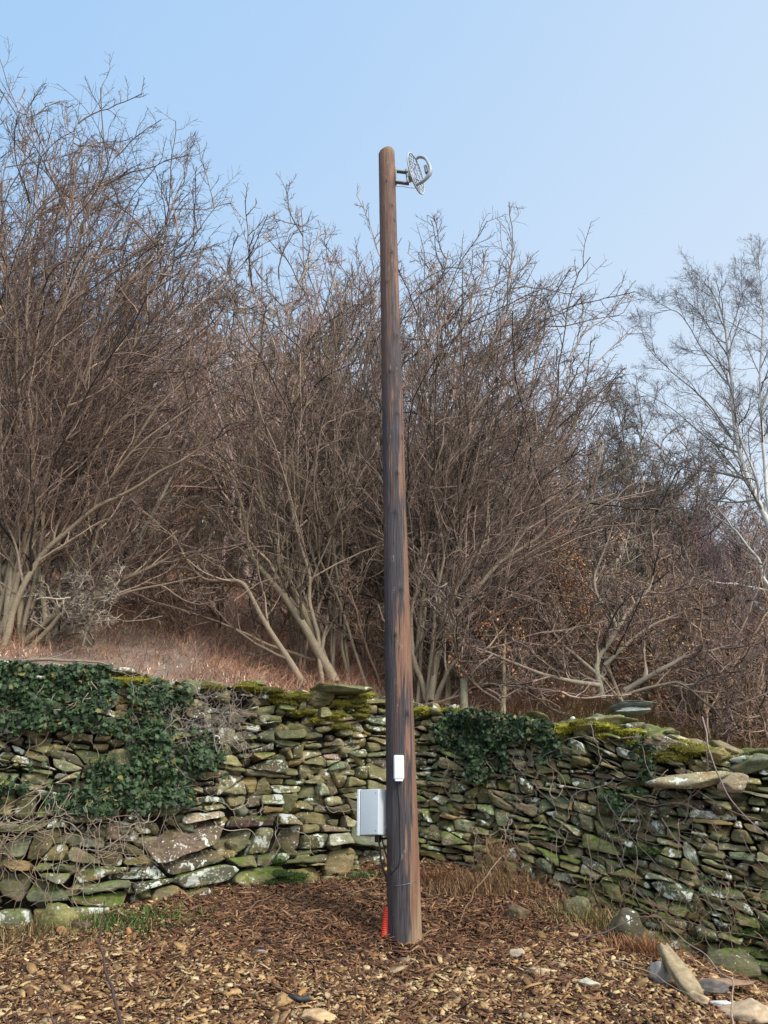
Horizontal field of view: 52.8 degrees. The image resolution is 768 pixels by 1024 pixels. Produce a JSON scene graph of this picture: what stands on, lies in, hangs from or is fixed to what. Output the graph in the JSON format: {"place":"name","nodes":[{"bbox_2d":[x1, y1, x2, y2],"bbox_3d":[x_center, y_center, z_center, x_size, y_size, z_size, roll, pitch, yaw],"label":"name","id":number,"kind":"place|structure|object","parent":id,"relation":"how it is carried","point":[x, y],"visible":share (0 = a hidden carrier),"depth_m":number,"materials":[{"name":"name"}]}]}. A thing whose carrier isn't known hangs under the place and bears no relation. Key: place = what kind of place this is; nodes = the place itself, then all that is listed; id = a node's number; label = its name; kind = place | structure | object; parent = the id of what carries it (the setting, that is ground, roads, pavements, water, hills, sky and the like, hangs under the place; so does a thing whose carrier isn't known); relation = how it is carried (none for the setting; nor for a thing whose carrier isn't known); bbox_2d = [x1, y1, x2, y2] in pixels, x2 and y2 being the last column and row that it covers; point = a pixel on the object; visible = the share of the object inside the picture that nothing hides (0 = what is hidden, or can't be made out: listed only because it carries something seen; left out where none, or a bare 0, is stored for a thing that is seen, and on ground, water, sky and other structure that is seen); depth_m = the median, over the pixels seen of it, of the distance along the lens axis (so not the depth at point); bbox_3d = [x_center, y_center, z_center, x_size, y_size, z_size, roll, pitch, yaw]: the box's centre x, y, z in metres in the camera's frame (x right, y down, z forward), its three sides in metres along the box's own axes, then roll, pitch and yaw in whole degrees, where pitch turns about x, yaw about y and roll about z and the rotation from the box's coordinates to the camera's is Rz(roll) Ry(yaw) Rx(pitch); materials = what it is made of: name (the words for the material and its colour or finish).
{"place":"outdoors","nodes":[
{"label":"outdoors","id":0,"kind":"place"},
{"bbox_2d":[0,516,766,744],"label":"hillside","id":1,"kind":"structure","parent":0,"point":[181,662],"depth_m":7.62,"materials":[{"name":"brown plant"}]},
{"bbox_2d":[0,493,165,651],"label":"bare shrub","id":2,"kind":"object","parent":1,"relation":"on","point":[63,629],"visible":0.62,"depth_m":7.10,"materials":[{"name":"grey plant"}]},
{"bbox_2d":[0,258,241,616],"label":"bare tree","id":3,"kind":"object","parent":1,"relation":"on","point":[141,534],"visible":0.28,"depth_m":9.01,"materials":[{"name":"brown plant"}]},
{"bbox_2d":[45,416,205,611],"bbox_3d":[-4.014,-0.202,10.749,2.675,3.720,2.294,12,-28,-24],"label":"bare shrub","id":4,"kind":"object","parent":1,"relation":"on","point":[156,494],"visible":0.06,"depth_m":10.41,"materials":[{"name":"brown plant"}]},
{"bbox_2d":[0,35,279,592],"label":"hazel tree","id":5,"kind":"object","parent":1,"relation":"on","point":[177,208],"visible":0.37,"depth_m":10.83,"materials":[{"name":"brown plant"}]},
{"bbox_2d":[0,51,281,650],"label":"hazel tree","id":6,"kind":"object","parent":1,"relation":"on","point":[28,555],"visible":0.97,"depth_m":7.88,"materials":[{"name":"brown plant"}]},
{"bbox_2d":[87,485,289,638],"bbox_3d":[-2.529,0.627,9.024,2.854,2.615,2.112,0,-25,0],"label":"bare shrub","id":7,"kind":"object","parent":1,"relation":"on","point":[173,602],"visible":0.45,"depth_m":8.91,"materials":[{"name":"brown plant"}]},
{"bbox_2d":[178,396,382,649],"bbox_3d":[-1.411,-0.237,11.101,2.772,4.495,3.033,-17,-30,32],"label":"bare shrub","id":8,"kind":"object","parent":1,"relation":"on","point":[272,619],"visible":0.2,"depth_m":10.75,"materials":[{"name":"brown plant"}]},
{"bbox_2d":[86,173,552,687],"bbox_3d":[-0.779,-1.444,9.185,4.666,7.340,3.619,10,-27,-21],"label":"hazel tree","id":9,"kind":"object","parent":1,"relation":"on","point":[310,626],"visible":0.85,"depth_m":8.28,"materials":[{"name":"brown plant"}]},
{"bbox_2d":[162,225,491,684],"bbox_3d":[-0.485,-1.187,9.379,3.591,6.992,3.412,0,-25,0],"label":"hazel tree","id":10,"kind":"object","parent":1,"relation":"on","point":[367,440],"visible":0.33,"depth_m":8.66,"materials":[{"name":"brown plant"}]},
{"bbox_2d":[269,483,497,694],"bbox_3d":[0.182,0.870,8.571,2.494,2.602,1.922,14,-28,-27],"label":"bare shrub","id":11,"kind":"object","parent":1,"relation":"on","point":[365,640],"visible":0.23,"depth_m":8.12,"materials":[{"name":"brown plant"}]},
{"bbox_2d":[0,89,767,716],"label":"background wood","id":12,"kind":"object","parent":1,"relation":"on","point":[190,487],"visible":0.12,"depth_m":15.72,"materials":[{"name":"brown plant"}]},
{"bbox_2d":[0,557,767,747],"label":"dead bracken","id":13,"kind":"object","parent":1,"relation":"on","point":[238,670],"visible":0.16,"depth_m":7.80,"materials":[{"name":"brown plant"}]},
{"bbox_2d":[460,678,468,707],"bbox_3d":[0.704,1.847,6.753,0.086,0.788,0.074,0,-25,0],"label":"fence post","id":14,"kind":"object","parent":1,"relation":"on","point":[463,692],"visible":0.38,"depth_m":6.84,"materials":[{"name":"grey wood"}]},
{"bbox_2d":[268,274,667,677],"bbox_3d":[1.498,-0.721,10.993,4.194,6.851,4.822,-18,-30,34],"label":"hazel tree","id":15,"kind":"object","parent":1,"relation":"on","point":[563,416],"visible":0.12,"depth_m":10.80,"materials":[{"name":"brown plant"}]},
{"bbox_2d":[412,560,555,709],"bbox_3d":[0.987,1.121,7.266,1.784,1.845,2.218,5,-26,-11],"label":"bare shrub","id":16,"kind":"object","parent":1,"relation":"on","point":[451,623],"visible":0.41,"depth_m":7.20,"materials":[{"name":"brown plant"}]},
{"bbox_2d":[315,519,681,731],"bbox_3d":[1.226,1.113,8.400,4.287,2.972,3.044,0,-25,0],"label":"beech tree","id":17,"kind":"object","parent":1,"relation":"on","point":[563,602],"visible":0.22,"depth_m":8.34,"materials":[{"name":"brown plant"}]},
{"bbox_2d":[319,202,705,720],"bbox_3d":[1.138,-1.153,8.778,3.536,7.400,4.796,-14,-29,28],"label":"hazel tree","id":18,"kind":"object","parent":1,"relation":"on","point":[487,576],"visible":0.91,"depth_m":8.08,"materials":[{"name":"brown plant"}]},
{"bbox_2d":[416,531,650,698],"bbox_3d":[1.502,1.181,8.656,2.641,2.281,1.844,8,-26,-16],"label":"bare shrub","id":19,"kind":"object","parent":1,"relation":"on","point":[487,641],"visible":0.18,"depth_m":8.28,"materials":[{"name":"brown plant"}]},
{"bbox_2d":[470,429,681,704],"bbox_3d":[2.420,0.802,9.928,2.566,3.746,2.989,-12,-27,24],"label":"bare shrub","id":20,"kind":"object","parent":1,"relation":"on","point":[618,561],"visible":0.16,"depth_m":9.61,"materials":[{"name":"brown plant"}]},
{"bbox_2d":[444,508,767,745],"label":"gnarled tree","id":21,"kind":"object","parent":1,"relation":"on","point":[655,554],"visible":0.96,"depth_m":7.09,"materials":[{"name":"brown plant"}]},
{"bbox_2d":[507,531,716,722],"bbox_3d":[2.484,1.401,8.814,2.615,2.328,1.526,0,-25,0],"label":"beech tree","id":22,"kind":"object","parent":1,"relation":"on","point":[629,667],"visible":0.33,"depth_m":8.70,"materials":[{"name":"brown plant"}]},
{"bbox_2d":[468,678,767,748],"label":"dry grass","id":23,"kind":"structure","parent":1,"relation":"on","point":[592,710],"depth_m":6.77,"materials":[{"name":"brown plant"}]},
{"bbox_2d":[551,458,687,704],"bbox_3d":[4.094,1.086,13.838,4.053,5.100,2.625,0,-25,0],"label":"evergreen tree","id":24,"kind":"object","parent":1,"relation":"on","point":[618,467],"visible":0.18,"depth_m":14.13,"materials":[{"name":"plant"}]},
{"bbox_2d":[518,371,735,702],"bbox_3d":[4.733,0.367,16.357,4.766,7.960,5.124,15,-29,-29],"label":"oak tree","id":25,"kind":"object","parent":1,"relation":"on","point":[658,496],"visible":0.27,"depth_m":16.21,"materials":[{"name":"brown plant"}]},
{"bbox_2d":[602,233,767,530],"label":"birch tree","id":26,"kind":"object","parent":1,"relation":"on","point":[745,478],"visible":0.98,"depth_m":12.72,"materials":[{"name":"grey plant"}]},
{"bbox_2d":[608,572,767,748],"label":"bare shrub","id":27,"kind":"object","parent":1,"relation":"on","point":[749,717],"visible":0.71,"depth_m":7.36,"materials":[{"name":"brown plant"}]},
{"bbox_2d":[610,528,767,741],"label":"bare shrub","id":28,"kind":"object","parent":1,"relation":"on","point":[697,701],"visible":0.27,"depth_m":8.85,"materials":[{"name":"brown plant"}]},
{"bbox_2d":[615,433,767,713],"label":"oak tree","id":29,"kind":"object","parent":1,"relation":"on","point":[718,493],"visible":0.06,"depth_m":17.23,"materials":[{"name":"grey plant"}]},
{"bbox_2d":[658,485,767,718],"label":"bare tree","id":30,"kind":"object","parent":1,"relation":"on","point":[696,532],"visible":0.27,"depth_m":14.01,"materials":[{"name":"brown plant"}]},
{"bbox_2d":[685,493,767,626],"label":"birch tree","id":31,"kind":"object","parent":1,"relation":"on","point":[763,575],"visible":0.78,"depth_m":10.39,"materials":[{"name":"grey plant"}]},
{"bbox_2d":[701,673,765,744],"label":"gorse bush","id":32,"kind":"object","parent":1,"relation":"on","point":[762,708],"visible":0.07,"depth_m":8.02,"materials":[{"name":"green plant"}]},
{"bbox_2d":[0,856,767,1023],"bbox_3d":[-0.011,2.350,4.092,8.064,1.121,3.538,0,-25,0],"label":"wood chips","id":33,"kind":"object","parent":0,"point":[32,977],"visible":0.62,"depth_m":3.94,"materials":[{"name":"brown wood"}]},
{"bbox_2d":[36,990,55,1023],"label":"sapling","id":34,"kind":"object","parent":33,"relation":"on","point":[53,1022],"visible":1,"depth_m":2.84,"materials":[{"name":"brown plant"}]},
{"bbox_2d":[39,902,79,931],"bbox_3d":[-1.887,2.360,4.490,0.228,0.170,0.150,9,-27,-19],"label":"stone","id":35,"kind":"object","parent":33,"relation":"on","point":[57,912],"visible":0.79,"depth_m":4.46,"materials":[{"name":"green stone"}]},
{"bbox_2d":[56,926,66,934],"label":"stone","id":36,"kind":"object","parent":33,"relation":"on","point":[58,930],"visible":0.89,"depth_m":4.35,"materials":[{"name":"stone"}]},
{"bbox_2d":[73,921,90,929],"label":"stone","id":37,"kind":"object","parent":33,"relation":"on","point":[87,924],"visible":0.73,"depth_m":4.41,"materials":[{"name":"brown stone"}]},
{"bbox_2d":[0,900,178,956],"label":"grass tuft","id":38,"kind":"object","parent":33,"relation":"on","point":[34,927],"visible":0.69,"depth_m":4.37,"materials":[{"name":"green plant"}]},
{"bbox_2d":[89,901,123,1023],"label":"sapling","id":39,"kind":"object","parent":33,"relation":"on","point":[113,992],"visible":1,"depth_m":2.96,"materials":[{"name":"brown plant"}]},
{"bbox_2d":[7,899,228,946],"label":"grass tuft","id":40,"kind":"object","parent":33,"relation":"on","point":[132,919],"visible":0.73,"depth_m":4.51,"materials":[{"name":"green plant"}]},
{"bbox_2d":[125,927,131,935],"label":"stone","id":41,"kind":"object","parent":33,"relation":"on","point":[128,931],"visible":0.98,"depth_m":4.35,"materials":[{"name":"orange stone"}]},
{"bbox_2d":[0,661,459,927],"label":"dry stone wall","id":42,"kind":"structure","parent":33,"relation":"on","point":[320,748],"depth_m":5.37,"materials":[{"name":"grey stone"}]},
{"bbox_2d":[18,647,113,668],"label":"fallen branch","id":43,"kind":"object","parent":42,"relation":"on","point":[59,660],"visible":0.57,"depth_m":5.45,"materials":[{"name":"brown wood"}]},
{"bbox_2d":[0,777,153,911],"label":"dead vine","id":44,"kind":"object","parent":42,"relation":"attached to","point":[41,891],"visible":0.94,"depth_m":4.70,"materials":[{"name":"brown plant"}]},
{"bbox_2d":[0,783,168,910],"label":"dead vine","id":45,"kind":"object","parent":42,"relation":"hanging from","point":[46,815],"visible":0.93,"depth_m":4.79,"materials":[{"name":"brown plant"}]},
{"bbox_2d":[0,648,230,877],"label":"ivy","id":46,"kind":"object","parent":42,"relation":"attached to","point":[65,683],"visible":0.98,"depth_m":5.14,"materials":[{"name":"green plant"}]},
{"bbox_2d":[103,653,279,783],"bbox_3d":[-1.335,1.464,5.460,1.286,0.872,0.199,13,-28,-26],"label":"dead vine","id":47,"kind":"object","parent":42,"relation":"on","point":[218,718],"visible":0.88,"depth_m":5.54,"materials":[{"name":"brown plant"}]},
{"bbox_2d":[212,796,354,870],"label":"dead vine","id":48,"kind":"object","parent":42,"relation":"on","point":[276,822],"visible":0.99,"depth_m":5.37,"materials":[{"name":"brown plant"}]},
{"bbox_2d":[310,683,372,694],"bbox_3d":[-0.337,1.394,6.068,0.507,0.061,0.248,0,-25,0],"label":"capstone","id":49,"kind":"object","parent":42,"relation":"on","point":[337,689],"visible":0.98,"depth_m":6.01,"materials":[{"name":"stone"}]},
{"bbox_2d":[245,897,323,922],"bbox_3d":[-0.513,2.223,4.336,0.641,0.110,0.159,-19,-31,36],"label":"stick","id":50,"kind":"object","parent":33,"relation":"on","point":[282,898],"visible":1,"depth_m":4.48,"materials":[{"name":"brown wood"}]},
{"bbox_2d":[288,993,309,1002],"bbox_3d":[-0.388,2.226,3.545,0.104,0.038,0.039,0,-25,0],"label":"black offcut","id":51,"kind":"object","parent":33,"relation":"on","point":[303,999],"visible":1,"depth_m":3.53,"materials":[{"name":"rubber"}]},
{"bbox_2d":[300,1008,336,1023],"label":"stone","id":52,"kind":"object","parent":33,"relation":"on","point":[318,1014],"visible":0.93,"depth_m":3.31,"materials":[{"name":"stone"}]},
{"bbox_2d":[328,868,380,883],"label":"grass tuft","id":53,"kind":"object","parent":33,"relation":"on","point":[363,874],"visible":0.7,"depth_m":5.38,"materials":[{"name":"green plant"}]},
{"bbox_2d":[350,885,385,894],"bbox_3d":[-0.098,2.407,4.925,0.274,0.060,0.020,-15,-29,29],"label":"stick","id":54,"kind":"object","parent":33,"relation":"on","point":[365,889],"visible":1,"depth_m":4.95,"materials":[{"name":"brown wood"}]},
{"bbox_2d":[380,906,387,937],"bbox_3d":[0.013,2.341,4.414,0.075,0.161,0.049,22,-33,-39],"label":"duct stub","id":55,"kind":"object","parent":33,"relation":"in","point":[384,929],"visible":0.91,"depth_m":4.39,"materials":[{"name":"red plastic"}]},
{"bbox_2d":[379,146,421,946],"bbox_3d":[0.087,-0.272,5.643,0.273,6.608,0.202,0,-25,0],"label":"timber pole","id":56,"kind":"object","parent":33,"relation":"on","point":[404,904],"visible":0.96,"depth_m":5.12,"materials":[{"name":"wood"}]},
{"bbox_2d":[357,789,386,841],"bbox_3d":[-0.046,1.842,4.691,0.171,0.297,0.178,-14,-28,27],"label":"electrical cabinet","id":57,"kind":"object","parent":56,"relation":"attached to","point":[371,812],"visible":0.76,"depth_m":4.63,"materials":[{"name":"grey metal"}]},
{"bbox_2d":[378,842,386,882],"bbox_3d":[0.004,2.106,4.590,0.086,0.317,0.011,0,-25,0],"label":"black cable","id":58,"kind":"object","parent":57,"relation":"hanging from","point":[381,861],"visible":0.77,"depth_m":4.60,"materials":[{"name":"rubber"}]},
{"bbox_2d":[390,782,400,874],"bbox_3d":[0.066,1.853,4.559,0.078,0.520,0.012,-14,-28,27],"label":"black cable","id":59,"kind":"object","parent":56,"relation":"attached to","point":[400,831],"visible":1,"depth_m":4.53,"materials":[{"name":"rubber"}]},
{"bbox_2d":[393,755,403,781],"bbox_3d":[0.089,1.547,4.668,0.062,0.151,0.042,3,-25,-6],"label":"wireless unit","id":60,"kind":"object","parent":56,"relation":"attached to","point":[398,768],"visible":1,"depth_m":4.65,"materials":[{"name":"white plastic"}]},
{"bbox_2d":[395,152,432,194],"bbox_3d":[0.278,-3.022,6.874,0.316,0.382,0.248,11,-27,-23],"label":"dish antenna","id":61,"kind":"object","parent":56,"relation":"attached to","point":[410,175],"visible":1,"depth_m":6.86,"materials":[{"name":"metal"}]},
{"bbox_2d":[386,864,488,889],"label":"grass tuft","id":62,"kind":"object","parent":33,"relation":"on","point":[437,876],"visible":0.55,"depth_m":5.28,"materials":[{"name":"brown plant"}]},
{"bbox_2d":[368,864,572,904],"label":"grass tuft","id":63,"kind":"object","parent":33,"relation":"on","point":[484,883],"visible":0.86,"depth_m":5.10,"materials":[{"name":"brown plant"}]},
{"bbox_2d":[455,857,500,931],"bbox_3d":[0.573,2.292,4.671,0.019,0.390,0.713,-14,-28,28],"label":"stick","id":64,"kind":"object","parent":33,"relation":"on","point":[477,886],"visible":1,"depth_m":4.69,"materials":[{"name":"brown wood"}]},
{"bbox_2d":[509,948,524,957],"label":"stone","id":65,"kind":"object","parent":33,"relation":"on","point":[517,952],"visible":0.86,"depth_m":4.13,"materials":[{"name":"beige stone"}]},
{"bbox_2d":[506,904,528,920],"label":"stone","id":66,"kind":"object","parent":33,"relation":"on","point":[516,911],"visible":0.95,"depth_m":4.64,"materials":[{"name":"brown stone"}]},
{"bbox_2d":[525,967,556,975],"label":"stone","id":67,"kind":"object","parent":33,"relation":"on","point":[543,970],"visible":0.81,"depth_m":3.86,"materials":[{"name":"beige stone"}]},
{"bbox_2d":[372,702,767,983],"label":"dry stone wall","id":68,"kind":"structure","parent":33,"relation":"on","point":[445,821],"depth_m":5.22,"materials":[{"name":"grey stone"}]},
{"bbox_2d":[451,820,543,880],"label":"dead vine","id":69,"kind":"object","parent":68,"relation":"hanging from","point":[491,861],"visible":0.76,"depth_m":5.41,"materials":[{"name":"brown plant"}]},
{"bbox_2d":[428,707,604,818],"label":"ivy","id":70,"kind":"object","parent":68,"relation":"attached to","point":[503,731],"visible":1,"depth_m":5.77,"materials":[{"name":"green plant"}]},
{"bbox_2d":[466,770,579,870],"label":"dead vine","id":71,"kind":"object","parent":68,"relation":"attached to","point":[531,826],"visible":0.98,"depth_m":5.45,"materials":[{"name":"brown plant"}]},
{"bbox_2d":[612,736,643,741],"bbox_3d":[1.744,1.589,5.412,0.319,0.032,0.168,-4,-25,8],"label":"capstone","id":72,"kind":"object","parent":68,"relation":"on","point":[624,739],"visible":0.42,"depth_m":5.37,"materials":[{"name":"stone"}]},
{"bbox_2d":[607,700,658,716],"bbox_3d":[1.891,1.501,5.894,0.379,0.111,0.393,0,-25,0],"label":"capstone","id":73,"kind":"object","parent":68,"relation":"on","point":[630,708],"visible":0.96,"depth_m":5.79,"materials":[{"name":"stone"}]},
{"bbox_2d":[537,724,767,947],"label":"dead vine","id":74,"kind":"object","parent":68,"relation":"attached to","point":[628,835],"visible":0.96,"depth_m":4.97,"materials":[{"name":"brown plant"}]},
{"bbox_2d":[593,733,713,872],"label":"ivy","id":75,"kind":"object","parent":68,"relation":"attached to","point":[617,808],"visible":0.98,"depth_m":5.20,"materials":[{"name":"green plant"}]},
{"bbox_2d":[645,771,731,788],"bbox_3d":[1.979,1.736,4.999,0.574,0.109,0.190,-4,-25,8],"label":"capstone","id":76,"kind":"object","parent":68,"relation":"on","point":[696,780],"visible":0.91,"depth_m":4.93,"materials":[{"name":"stone"}]},
{"bbox_2d":[636,874,753,979],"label":"ivy","id":77,"kind":"object","parent":68,"relation":"attached to","point":[714,879],"visible":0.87,"depth_m":4.67,"materials":[{"name":"green plant"}]},
{"bbox_2d":[717,772,748,792],"bbox_3d":[2.183,1.698,4.847,0.174,0.123,0.158,0,-25,0],"label":"capstone","id":78,"kind":"object","parent":68,"relation":"on","point":[735,782],"visible":0.96,"depth_m":4.80,"materials":[{"name":"stone"}]},
{"bbox_2d":[701,716,767,834],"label":"bramble cane","id":79,"kind":"object","parent":68,"relation":"attached to","point":[718,774],"visible":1,"depth_m":4.79,"materials":[{"name":"brown plant"}]},
{"bbox_2d":[563,896,591,922],"bbox_3d":[1.192,2.467,4.754,0.180,0.200,0.089,0,-25,0],"label":"stone","id":80,"kind":"object","parent":33,"relation":"on","point":[579,902],"visible":0.57,"depth_m":4.75,"materials":[{"name":"grey stone"}]},
{"bbox_2d":[576,977,600,988],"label":"stone","id":81,"kind":"object","parent":33,"relation":"on","point":[588,982],"visible":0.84,"depth_m":3.72,"materials":[{"name":"beige stone"}]},
{"bbox_2d":[510,893,678,947],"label":"grass tuft","id":82,"kind":"object","parent":33,"relation":"on","point":[600,922],"visible":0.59,"depth_m":4.67,"materials":[{"name":"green plant"}]},
{"bbox_2d":[605,907,644,944],"bbox_3d":[1.403,2.436,4.499,0.226,0.247,0.158,16,-30,-31],"label":"stone","id":83,"kind":"object","parent":33,"relation":"on","point":[625,914],"visible":0.58,"depth_m":4.46,"materials":[{"name":"grey stone"}]},
{"bbox_2d":[573,921,712,965],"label":"grass tuft","id":84,"kind":"object","parent":33,"relation":"on","point":[641,948],"visible":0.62,"depth_m":4.31,"materials":[{"name":"brown plant"}]},
{"bbox_2d":[544,856,767,960],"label":"dead vine","id":85,"kind":"object","parent":33,"relation":"on","point":[662,924],"visible":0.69,"depth_m":4.66,"materials":[{"name":"brown plant"}]},
{"bbox_2d":[648,961,670,984],"bbox_3d":[1.396,2.350,3.927,0.099,0.127,0.080,-18,-31,34],"label":"stone","id":86,"kind":"object","parent":33,"relation":"on","point":[658,968],"visible":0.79,"depth_m":3.91,"materials":[{"name":"grey stone"}]},
{"bbox_2d":[615,961,711,1011],"bbox_3d":[1.339,2.264,3.708,0.051,0.166,0.500,18,-31,-34],"label":"stick","id":87,"kind":"object","parent":33,"relation":"on","point":[657,976],"visible":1,"depth_m":3.78,"materials":[{"name":"brown wood"}]},
{"bbox_2d":[571,916,767,946],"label":"bramble cane","id":88,"kind":"object","parent":33,"relation":"on","point":[581,940],"visible":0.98,"depth_m":4.30,"materials":[{"name":"brown plant"}]},
{"bbox_2d":[656,914,733,1023],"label":"bramble cane","id":89,"kind":"object","parent":33,"relation":"on","point":[732,1019],"visible":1,"depth_m":3.66,"materials":[{"name":"brown plant"}]},
{"bbox_2d":[687,991,709,1006],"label":"stone","id":90,"kind":"object","parent":33,"relation":"on","point":[702,999],"visible":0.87,"depth_m":3.65,"materials":[{"name":"beige stone"}]},
{"bbox_2d":[656,942,703,998],"bbox_3d":[1.468,2.288,3.859,0.101,0.229,0.356,2,-25,-5],"label":"stone","id":91,"kind":"object","parent":90,"relation":"on","point":[682,975],"visible":0.94,"depth_m":3.82,"materials":[{"name":"stone"}]},
{"bbox_2d":[698,979,730,993],"bbox_3d":[1.622,2.366,3.861,0.158,0.064,0.146,18,-30,-33],"label":"stone","id":92,"kind":"object","parent":33,"relation":"on","point":[715,986],"visible":0.63,"depth_m":3.82,"materials":[{"name":"grey stone"}]},
{"bbox_2d":[709,1000,730,1006],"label":"stone","id":93,"kind":"object","parent":33,"relation":"on","point":[719,1002],"visible":0.59,"depth_m":3.68,"materials":[{"name":"grey stone"}]},
{"bbox_2d":[697,978,755,986],"bbox_3d":[1.723,2.413,3.961,0.378,0.048,0.160,0,-25,0],"label":"stone","id":94,"kind":"object","parent":33,"relation":"on","point":[737,982],"visible":0.43,"depth_m":3.94,"materials":[{"name":"brown stone"}]},
{"bbox_2d":[705,948,760,978],"bbox_3d":[1.995,2.618,4.452,0.326,0.194,0.140,0,-25,0],"label":"stone","id":95,"kind":"object","parent":33,"relation":"on","point":[739,962],"visible":0.61,"depth_m":4.42,"materials":[{"name":"green stone"}]},
{"bbox_2d":[718,998,767,1023],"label":"stone","id":96,"kind":"object","parent":33,"relation":"on","point":[749,1010],"visible":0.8,"depth_m":3.55,"materials":[{"name":"beige stone"}]},
{"bbox_2d":[0,0,767,571],"label":"sky","id":97,"kind":"structure","parent":0,"point":[647,120],"materials":[{"name":"blue"}]}
]}

